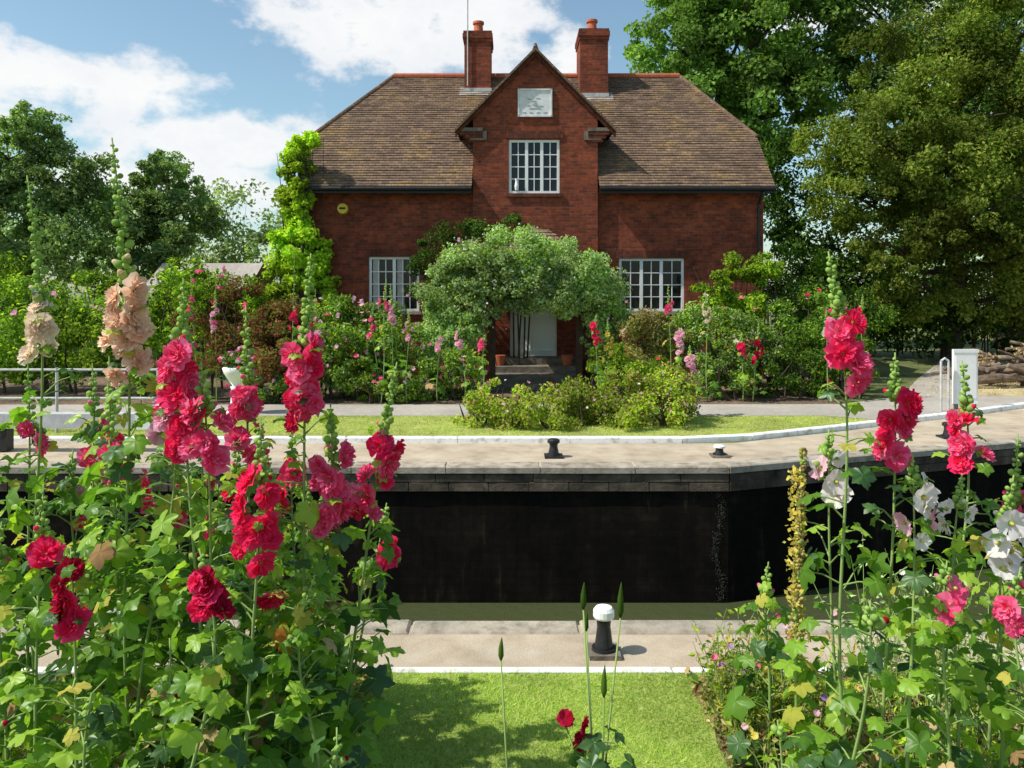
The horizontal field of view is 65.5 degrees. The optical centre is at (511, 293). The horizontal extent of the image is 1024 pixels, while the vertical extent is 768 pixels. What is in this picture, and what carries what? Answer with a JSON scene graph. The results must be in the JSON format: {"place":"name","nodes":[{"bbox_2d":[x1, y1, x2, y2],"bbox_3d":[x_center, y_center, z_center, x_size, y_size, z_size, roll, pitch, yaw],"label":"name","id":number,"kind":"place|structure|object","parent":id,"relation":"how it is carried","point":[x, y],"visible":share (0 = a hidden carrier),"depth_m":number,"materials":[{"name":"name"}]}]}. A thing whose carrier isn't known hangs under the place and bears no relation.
{"place":"outdoors","nodes":[
{"label":"outdoors","id":0,"kind":"place"},
{"bbox_2d":[146,263,272,357],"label":"garden shed","id":1,"kind":"structure","parent":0,"point":[249,269],"depth_m":28.15,"materials":[{"name":"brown wood"}]},
{"bbox_2d":[0,377,844,404],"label":"flower bed soil","id":2,"kind":"structure","parent":0,"point":[223,395],"depth_m":17.05,"materials":[{"name":"brown soil"}]},
{"bbox_2d":[0,273,105,393],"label":"rose bush","id":3,"kind":"object","parent":2,"relation":"on","point":[9,350],"visible":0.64,"depth_m":17.39,"materials":[{"name":"green plant"}]},
{"bbox_2d":[60,265,243,396],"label":"green shrub","id":4,"kind":"object","parent":2,"relation":"on","point":[159,339],"visible":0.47,"depth_m":17.07,"materials":[{"name":"green plant"}]},
{"bbox_2d":[168,274,329,398],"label":"copper shrub","id":5,"kind":"object","parent":2,"relation":"on","point":[266,360],"visible":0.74,"depth_m":16.23,"materials":[{"name":"brown plant"}]},
{"bbox_2d":[296,293,422,400],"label":"rose bush","id":6,"kind":"object","parent":2,"relation":"on","point":[340,313],"visible":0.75,"depth_m":16.65,"materials":[{"name":"green plant"}]},
{"bbox_2d":[249,342,487,403],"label":"perennials","id":7,"kind":"object","parent":2,"relation":"on","point":[452,364],"visible":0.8,"depth_m":16.26,"materials":[{"name":"green plant"}]},
{"bbox_2d":[404,212,607,384],"bbox_3d":[-0.083,0.086,19.669,5.197,4.238,1.339,0,0,0],"label":"climbing rose","id":8,"kind":"object","parent":2,"relation":"on","point":[415,263],"visible":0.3,"depth_m":19.62,"materials":[{"name":"green plant"}]},
{"bbox_2d":[409,222,633,385],"bbox_3d":[0.198,0.236,17.726,5.141,3.714,2.262,0,0,0],"label":"climbing shrub","id":9,"kind":"object","parent":2,"relation":"on","point":[551,277],"visible":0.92,"depth_m":17.35,"materials":[{"name":"green plant"}]},
{"bbox_2d":[477,229,593,389],"bbox_3d":[0.553,0.318,19.258,2.939,3.765,2.364,0,0,0],"label":"porch","id":10,"kind":"object","parent":2,"relation":"on","point":[536,371],"visible":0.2,"depth_m":18.70,"materials":[{"name":"red brick"}]},
{"bbox_2d":[585,342,677,396],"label":"perennials","id":11,"kind":"object","parent":2,"relation":"on","point":[618,349],"visible":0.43,"depth_m":16.69,"materials":[{"name":"green plant"}]},
{"bbox_2d":[615,300,697,391],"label":"beige shrub","id":12,"kind":"object","parent":2,"relation":"on","point":[655,337],"visible":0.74,"depth_m":17.06,"materials":[{"name":"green plant"}]},
{"bbox_2d":[667,292,786,400],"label":"green shrub","id":13,"kind":"object","parent":2,"relation":"on","point":[723,355],"visible":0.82,"depth_m":17.02,"materials":[{"name":"green plant"}]},
{"bbox_2d":[688,251,785,386],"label":"lime shrub","id":14,"kind":"object","parent":2,"relation":"on","point":[757,272],"visible":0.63,"depth_m":18.80,"materials":[{"name":"green plant"}]},
{"bbox_2d":[754,289,879,399],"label":"dark shrub","id":15,"kind":"object","parent":2,"relation":"on","point":[806,347],"visible":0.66,"depth_m":17.08,"materials":[{"name":"green plant"}]},
{"bbox_2d":[14,414,870,436],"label":"lawn","id":16,"kind":"structure","parent":0,"point":[540,429],"depth_m":12.97,"materials":[{"name":"green plant"}]},
{"bbox_2d":[451,361,703,430],"bbox_3d":[1.117,1.683,13.450,4.280,1.090,1.945,0,0,0],"label":"island flower bed","id":17,"kind":"object","parent":16,"relation":"on","point":[573,404],"visible":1,"depth_m":13.16,"materials":[{"name":"green plant"}]},
{"bbox_2d":[0,296,1015,624],"bbox_3d":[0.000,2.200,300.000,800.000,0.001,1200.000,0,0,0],"label":"ground","id":18,"kind":"structure","parent":0,"point":[910,366],"depth_m":24.47,"materials":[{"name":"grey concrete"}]},
{"bbox_2d":[0,99,144,300],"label":"ash tree","id":19,"kind":"object","parent":18,"relation":"on","point":[72,201],"visible":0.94,"depth_m":27.95,"materials":[{"name":"green plant"}]},
{"bbox_2d":[0,251,268,378],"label":"hedge","id":20,"kind":"object","parent":18,"relation":"on","point":[89,280],"visible":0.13,"depth_m":21.58,"materials":[{"name":"green plant"}]},
{"bbox_2d":[91,148,230,279],"bbox_3d":[-14.002,-1.756,31.352,5.559,7.945,3.520,0,0,0],"label":"ash tree","id":21,"kind":"object","parent":18,"relation":"on","point":[165,235],"visible":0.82,"depth_m":30.75,"materials":[{"name":"green plant"}]},
{"bbox_2d":[0,109,994,331],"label":"distant trees","id":22,"kind":"object","parent":18,"relation":"on","point":[249,255],"visible":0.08,"depth_m":42.92,"materials":[{"name":"green plant"}]},
{"bbox_2d":[0,463,1023,602],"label":"lock chamber wall","id":23,"kind":"structure","parent":18,"relation":"on","point":[488,546],"depth_m":10.13,"materials":[{"name":"brick"}]},
{"bbox_2d":[0,436,1023,634],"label":"coping stone","id":24,"kind":"object","parent":18,"relation":"on","point":[745,474],"visible":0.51,"depth_m":10.09,"materials":[{"name":"grey stone"}]},
{"bbox_2d":[14,402,1023,442],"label":"white kerb","id":25,"kind":"structure","parent":18,"relation":"on","point":[628,439],"depth_m":11.74,"materials":[{"name":"paint"}]},
{"bbox_2d":[21,667,1023,673],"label":"white kerb","id":26,"kind":"structure","parent":18,"relation":"on","point":[524,669],"depth_m":4.61,"materials":[{"name":"paint"}]},
{"bbox_2d":[310,56,762,378],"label":"walls","id":27,"kind":"structure","parent":18,"relation":"on","point":[705,231],"depth_m":20.60,"materials":[{"name":"brick"}]},
{"bbox_2d":[260,130,341,379],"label":"ivy","id":28,"kind":"object","parent":27,"relation":"attached to","point":[293,231],"visible":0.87,"depth_m":20.12,"materials":[{"name":"green plant"}]},
{"bbox_2d":[369,257,418,310],"bbox_3d":[-3.050,-0.255,20.660,1.300,1.410,0.060,0,0,0],"label":"ground floor window","id":29,"kind":"structure","parent":27,"relation":"attached to","point":[393,272],"depth_m":20.67,"materials":[{"name":"white paint"}]},
{"bbox_2d":[366,127,686,313],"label":"brick trim","id":30,"kind":"structure","parent":27,"relation":"attached to","point":[471,135],"depth_m":20.42,"materials":[{"name":"brick"}]},
{"bbox_2d":[510,289,556,355],"bbox_3d":[0.550,0.575,20.550,1.200,2.050,0.100,0,0,0],"label":"front door","id":31,"kind":"structure","parent":27,"relation":"attached to","point":[543,336],"depth_m":20.55,"materials":[{"name":"white paint"}]},
{"bbox_2d":[509,140,558,192],"bbox_3d":[0.570,-3.270,20.510,1.300,1.380,0.060,0,0,0],"label":"window","id":32,"kind":"structure","parent":27,"relation":"attached to","point":[533,166],"depth_m":20.52,"materials":[{"name":"white paint"}]},
{"bbox_2d":[518,89,551,116],"bbox_3d":[0.590,-4.900,20.435,0.880,0.720,0.070,0,0,0],"label":"date plaque","id":33,"kind":"object","parent":27,"relation":"attached to","point":[534,102],"visible":1,"depth_m":20.42,"materials":[{"name":"stone"}]},
{"bbox_2d":[295,186,776,348],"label":"gutters","id":34,"kind":"object","parent":27,"relation":"attached to","point":[762,190],"visible":0.8,"depth_m":20.14,"materials":[{"name":"black metal"}]},
{"bbox_2d":[298,77,774,186],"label":"roof","id":35,"kind":"structure","parent":27,"relation":"on","point":[398,131],"depth_m":21.58,"materials":[{"name":"tile"}]},
{"bbox_2d":[459,20,493,94],"bbox_3d":[-1.010,-6.790,23.895,1.060,2.780,1.310,0,0,0],"label":"chimney","id":36,"kind":"object","parent":35,"relation":"on","point":[480,46],"visible":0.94,"depth_m":23.40,"materials":[{"name":"brick"}]},
{"bbox_2d":[455,47,615,136],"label":"gable verge","id":37,"kind":"structure","parent":35,"relation":"attached to","point":[519,67],"depth_m":20.38,"materials":[{"name":"tile"}]},
{"bbox_2d":[314,43,758,137],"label":"ridge tiles","id":38,"kind":"object","parent":35,"relation":"attached to","point":[575,75],"visible":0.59,"depth_m":23.88,"materials":[{"name":"red tile"}]},
{"bbox_2d":[575,19,612,98],"bbox_3d":[2.390,-6.690,23.745,1.100,2.980,1.410,0,0,0],"label":"chimney","id":39,"kind":"object","parent":35,"relation":"on","point":[591,44],"visible":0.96,"depth_m":23.20,"materials":[{"name":"brick"}]},
{"bbox_2d":[619,258,683,310],"bbox_3d":[3.610,-0.235,20.660,1.680,1.370,0.060,0,0,0],"label":"ground floor window","id":40,"kind":"structure","parent":27,"relation":"attached to","point":[649,280],"depth_m":20.68,"materials":[{"name":"white paint"}]},
{"bbox_2d":[622,0,887,186],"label":"maple tree","id":41,"kind":"object","parent":18,"relation":"on","point":[757,80],"visible":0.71,"depth_m":31.11,"materials":[{"name":"green plant"}]},
{"bbox_2d":[764,244,903,381],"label":"green shrub","id":42,"kind":"object","parent":18,"relation":"on","point":[877,317],"visible":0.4,"depth_m":21.58,"materials":[{"name":"green plant"}]},
{"bbox_2d":[759,69,1023,358],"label":"dark hedge trees","id":43,"kind":"object","parent":18,"relation":"on","point":[781,229],"visible":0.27,"depth_m":27.28,"materials":[{"name":"green plant"}]},
{"bbox_2d":[787,0,1023,360],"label":"tree","id":44,"kind":"object","parent":18,"relation":"on","point":[943,149],"visible":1,"depth_m":23.77,"materials":[{"name":"green plant"}]},
{"bbox_2d":[787,0,1023,347],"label":"oak tree","id":45,"kind":"object","parent":18,"relation":"on","point":[864,18],"visible":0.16,"depth_m":31.42,"materials":[{"name":"green plant"}]},
{"bbox_2d":[930,340,1023,385],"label":"log pile","id":46,"kind":"object","parent":18,"relation":"on","point":[991,370],"visible":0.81,"depth_m":18.87,"materials":[{"name":"brown wood"}]},
{"bbox_2d":[0,408,1023,466],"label":"paving","id":47,"kind":"structure","parent":0,"point":[1005,424],"depth_m":11.31,"materials":[{"name":"beige concrete"}]},
{"bbox_2d":[0,411,149,450],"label":"lock gate beam","id":48,"kind":"structure","parent":47,"relation":"on","point":[54,420],"depth_m":11.00,"materials":[{"name":"white paint"}]},
{"bbox_2d":[0,561,1023,623],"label":"water","id":49,"kind":"structure","parent":0,"point":[412,612],"depth_m":9.92,"materials":[{"name":"green liquid"}]},
{"bbox_2d":[0,361,1023,419],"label":"footpath","id":50,"kind":"structure","parent":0,"point":[930,403],"depth_m":15.34,"materials":[{"name":"grey concrete"}]},
{"bbox_2d":[940,349,978,410],"bbox_3d":[8.374,1.620,14.950,0.792,1.160,0.280,0,0,0],"label":"cabinet","id":51,"kind":"object","parent":50,"relation":"on","point":[969,357],"visible":0.79,"depth_m":14.90,"materials":[{"name":"white metal"}]},
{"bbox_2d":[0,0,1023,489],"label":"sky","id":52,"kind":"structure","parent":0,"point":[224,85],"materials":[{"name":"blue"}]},
{"bbox_2d":[1,625,1023,667],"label":"paving","id":53,"kind":"structure","parent":0,"point":[540,650],"depth_m":4.90,"materials":[{"name":"beige concrete"}]},
{"bbox_2d":[588,604,620,660],"bbox_3d":[0.560,2.050,4.860,0.190,0.289,0.190,0,0,0],"label":"mooring bollard","id":54,"kind":"object","parent":53,"relation":"on","point":[603,646],"visible":1,"depth_m":4.82,"materials":[{"name":"metal"}]},
{"bbox_2d":[3,674,1023,767],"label":"soil bed","id":55,"kind":"object","parent":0,"point":[778,756],"depth_m":3.95,"materials":[{"name":"brown soil"}]},
{"bbox_2d":[0,522,79,767],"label":"hollyhock","id":56,"kind":"object","parent":55,"relation":"on","point":[18,725],"visible":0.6,"depth_m":2.97,"materials":[{"name":"green plant"}]},
{"bbox_2d":[0,175,86,760],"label":"hollyhock","id":57,"kind":"object","parent":55,"relation":"on","point":[41,328],"visible":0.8,"depth_m":3.30,"materials":[{"name":"green plant"}]},
{"bbox_2d":[0,363,87,757],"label":"hollyhock","id":58,"kind":"object","parent":55,"relation":"on","point":[25,428],"visible":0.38,"depth_m":3.58,"materials":[{"name":"green plant"}]},
{"bbox_2d":[0,484,96,767],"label":"hollyhock","id":59,"kind":"object","parent":55,"relation":"on","point":[44,549],"visible":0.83,"depth_m":2.86,"materials":[{"name":"green plant"}]},
{"bbox_2d":[5,547,129,767],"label":"hollyhock","id":60,"kind":"object","parent":55,"relation":"on","point":[74,621],"visible":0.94,"depth_m":2.66,"materials":[{"name":"green plant"}]},
{"bbox_2d":[44,363,132,709],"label":"hollyhock","id":61,"kind":"object","parent":55,"relation":"on","point":[87,434],"visible":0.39,"depth_m":4.00,"materials":[{"name":"green plant"}]},
{"bbox_2d":[39,450,142,714],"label":"hollyhock","id":62,"kind":"object","parent":55,"relation":"on","point":[78,522],"visible":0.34,"depth_m":3.58,"materials":[{"name":"green plant"}]},
{"bbox_2d":[62,692,122,767],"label":"hollyhock","id":63,"kind":"object","parent":55,"relation":"on","point":[92,723],"visible":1,"depth_m":2.39,"materials":[{"name":"green plant"}]},
{"bbox_2d":[47,384,151,757],"bbox_3d":[-1.782,1.301,3.513,0.467,1.802,0.470,0,0,0],"label":"hollyhock","id":64,"kind":"object","parent":55,"relation":"on","point":[80,587],"visible":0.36,"depth_m":3.49,"materials":[{"name":"green plant"}]},
{"bbox_2d":[69,356,158,736],"bbox_3d":[-1.878,1.250,3.875,0.476,1.901,0.482,0,0,14],"label":"hollyhock","id":65,"kind":"object","parent":55,"relation":"on","point":[122,420],"visible":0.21,"depth_m":3.81,"materials":[{"name":"green plant"}]},
{"bbox_2d":[58,439,178,767],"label":"hollyhock","id":66,"kind":"object","parent":55,"relation":"on","point":[103,617],"visible":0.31,"depth_m":3.28,"materials":[{"name":"green plant"}]},
{"bbox_2d":[62,138,186,760],"bbox_3d":[-1.554,0.800,3.232,0.467,2.801,0.500,0,0,0],"label":"hollyhock","id":67,"kind":"object","parent":55,"relation":"on","point":[129,329],"visible":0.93,"depth_m":3.09,"materials":[{"name":"green plant"}]},
{"bbox_2d":[79,373,206,767],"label":"hollyhock","id":68,"kind":"object","parent":55,"relation":"on","point":[124,624],"visible":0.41,"depth_m":3.04,"materials":[{"name":"green plant"}]},
{"bbox_2d":[107,451,203,747],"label":"hollyhock","id":69,"kind":"object","parent":55,"relation":"on","point":[149,671],"visible":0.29,"depth_m":3.23,"materials":[{"name":"green plant"}]},
{"bbox_2d":[121,638,199,767],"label":"hollyhock","id":70,"kind":"object","parent":55,"relation":"on","point":[162,751],"visible":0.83,"depth_m":2.71,"materials":[{"name":"green plant"}]},
{"bbox_2d":[114,519,240,767],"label":"hollyhock","id":71,"kind":"object","parent":55,"relation":"on","point":[125,745],"visible":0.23,"depth_m":3.11,"materials":[{"name":"green plant"}]},
{"bbox_2d":[139,462,237,767],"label":"hollyhock","id":72,"kind":"object","parent":55,"relation":"on","point":[184,507],"visible":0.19,"depth_m":3.57,"materials":[{"name":"green plant"}]},
{"bbox_2d":[150,361,245,767],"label":"hollyhock","id":73,"kind":"object","parent":55,"relation":"on","point":[210,451],"visible":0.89,"depth_m":2.95,"materials":[{"name":"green plant"}]},
{"bbox_2d":[164,548,250,767],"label":"hollyhock","id":74,"kind":"object","parent":55,"relation":"on","point":[211,595],"visible":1,"depth_m":2.57,"materials":[{"name":"green plant"}]},
{"bbox_2d":[148,278,267,767],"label":"hollyhock","id":75,"kind":"object","parent":55,"relation":"on","point":[179,351],"visible":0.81,"depth_m":2.97,"materials":[{"name":"green plant"}]},
{"bbox_2d":[204,452,268,717],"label":"hollyhock","id":76,"kind":"object","parent":55,"relation":"on","point":[227,487],"visible":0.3,"depth_m":3.81,"materials":[{"name":"green plant"}]},
{"bbox_2d":[188,417,312,767],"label":"hollyhock","id":77,"kind":"object","parent":55,"relation":"on","point":[252,532],"visible":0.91,"depth_m":2.87,"materials":[{"name":"green plant"}]},
{"bbox_2d":[218,524,329,767],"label":"hollyhock","id":78,"kind":"object","parent":55,"relation":"on","point":[271,600],"visible":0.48,"depth_m":3.04,"materials":[{"name":"green plant"}]},
{"bbox_2d":[227,404,359,763],"bbox_3d":[-0.860,1.320,3.228,0.529,1.761,0.502,0,0,23],"label":"hollyhock","id":79,"kind":"object","parent":55,"relation":"on","point":[326,481],"visible":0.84,"depth_m":3.15,"materials":[{"name":"green plant"}]},
{"bbox_2d":[242,253,362,767],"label":"hollyhock","id":80,"kind":"object","parent":55,"relation":"on","point":[302,400],"visible":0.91,"depth_m":3.11,"materials":[{"name":"green plant"}]},
{"bbox_2d":[259,477,354,714],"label":"hollyhock","id":81,"kind":"object","parent":55,"relation":"on","point":[298,536],"visible":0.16,"depth_m":3.97,"materials":[{"name":"green plant"}]},
{"bbox_2d":[243,432,373,734],"bbox_3d":[-0.987,1.400,3.749,0.505,1.601,0.480,0,0,45],"label":"hollyhock","id":82,"kind":"object","parent":55,"relation":"on","point":[292,474],"visible":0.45,"depth_m":3.67,"materials":[{"name":"green plant"}]},
{"bbox_2d":[263,574,373,767],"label":"hollyhock","id":83,"kind":"object","parent":55,"relation":"on","point":[303,622],"visible":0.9,"depth_m":2.97,"materials":[{"name":"green plant"}]},
{"bbox_2d":[297,496,363,709],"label":"hollyhock","id":84,"kind":"object","parent":55,"relation":"on","point":[326,558],"visible":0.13,"depth_m":4.18,"materials":[{"name":"green plant"}]},
{"bbox_2d":[309,503,405,767],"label":"hollyhock","id":85,"kind":"object","parent":55,"relation":"on","point":[370,658],"visible":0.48,"depth_m":3.67,"materials":[{"name":"green plant"}]},
{"bbox_2d":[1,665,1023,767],"bbox_3d":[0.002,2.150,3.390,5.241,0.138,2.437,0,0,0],"label":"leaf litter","id":86,"kind":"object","parent":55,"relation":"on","point":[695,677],"visible":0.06,"depth_m":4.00,"materials":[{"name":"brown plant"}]},
{"bbox_2d":[217,306,299,767],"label":"hollyhock","id":87,"kind":"object","parent":86,"relation":"on","point":[247,403],"visible":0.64,"depth_m":3.31,"materials":[{"name":"red plant"}]},
{"bbox_2d":[722,562,823,767],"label":"hollyhock","id":88,"kind":"object","parent":55,"relation":"on","point":[738,708],"visible":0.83,"depth_m":3.69,"materials":[{"name":"green plant"}]},
{"bbox_2d":[688,607,859,762],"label":"perennials","id":89,"kind":"object","parent":55,"relation":"on","point":[722,693],"visible":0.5,"depth_m":4.03,"materials":[{"name":"green plant"}]},
{"bbox_2d":[772,447,820,767],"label":"mullein spike","id":90,"kind":"object","parent":55,"relation":"on","point":[795,646],"visible":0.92,"depth_m":3.19,"materials":[{"name":"beige plant"}]},
{"bbox_2d":[782,429,880,764],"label":"hollyhock","id":91,"kind":"object","parent":55,"relation":"on","point":[833,486],"visible":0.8,"depth_m":3.15,"materials":[{"name":"green plant"}]},
{"bbox_2d":[765,251,915,765],"bbox_3d":[1.271,1.021,3.135,0.492,2.362,0.518,0,0,44],"label":"hollyhock","id":92,"kind":"object","parent":55,"relation":"on","point":[844,349],"visible":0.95,"depth_m":3.00,"materials":[{"name":"green plant"}]},
{"bbox_2d":[797,600,899,767],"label":"hollyhock","id":93,"kind":"object","parent":55,"relation":"on","point":[874,662],"visible":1,"depth_m":2.45,"materials":[{"name":"green plant"}]},
{"bbox_2d":[704,619,1023,767],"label":"perennials","id":94,"kind":"object","parent":55,"relation":"on","point":[987,757],"visible":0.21,"depth_m":3.76,"materials":[{"name":"green plant"}]},
{"bbox_2d":[824,352,945,767],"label":"hollyhock","id":95,"kind":"object","parent":55,"relation":"on","point":[901,421],"visible":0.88,"depth_m":3.10,"materials":[{"name":"green plant"}]},
{"bbox_2d":[864,455,962,767],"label":"hollyhock","id":96,"kind":"object","parent":55,"relation":"on","point":[924,499],"visible":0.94,"depth_m":3.01,"materials":[{"name":"green plant"}]},
{"bbox_2d":[814,532,1023,761],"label":"perennials","id":97,"kind":"object","parent":55,"relation":"on","point":[864,652],"visible":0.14,"depth_m":4.04,"materials":[{"name":"green plant"}]},
{"bbox_2d":[866,360,999,767],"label":"hollyhock","id":98,"kind":"object","parent":55,"relation":"on","point":[962,449],"visible":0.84,"depth_m":3.29,"materials":[{"name":"green plant"}]},
{"bbox_2d":[890,561,980,767],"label":"hollyhock","id":99,"kind":"object","parent":55,"relation":"on","point":[951,602],"visible":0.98,"depth_m":2.92,"materials":[{"name":"green plant"}]},
{"bbox_2d":[895,473,999,767],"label":"hollyhock","id":100,"kind":"object","parent":55,"relation":"on","point":[963,758],"visible":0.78,"depth_m":3.08,"materials":[{"name":"green plant"}]},
{"bbox_2d":[935,434,1023,767],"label":"hollyhock","id":101,"kind":"object","parent":55,"relation":"on","point":[1018,499],"visible":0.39,"depth_m":3.44,"materials":[{"name":"green plant"}]},
{"bbox_2d":[939,475,1023,767],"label":"hollyhock","id":102,"kind":"object","parent":55,"relation":"on","point":[1005,559],"visible":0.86,"depth_m":3.07,"materials":[{"name":"green plant"}]},
{"bbox_2d":[971,567,1023,765],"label":"hollyhock","id":103,"kind":"object","parent":55,"relation":"on","point":[1006,611],"visible":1,"depth_m":2.89,"materials":[{"name":"green plant"}]},
{"bbox_2d":[310,666,749,767],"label":"lawn","id":104,"kind":"structure","parent":0,"point":[541,724],"depth_m":4.08,"materials":[{"name":"green plant"}]},
{"bbox_2d":[270,362,405,767],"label":"hollyhock","id":105,"kind":"object","parent":104,"relation":"on","point":[385,463],"visible":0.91,"depth_m":3.30,"materials":[{"name":"green plant"}]},
{"bbox_2d":[498,582,636,767],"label":"rose campion","id":106,"kind":"object","parent":104,"relation":"on","point":[594,744],"visible":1,"depth_m":2.87,"materials":[{"name":"green plant"}]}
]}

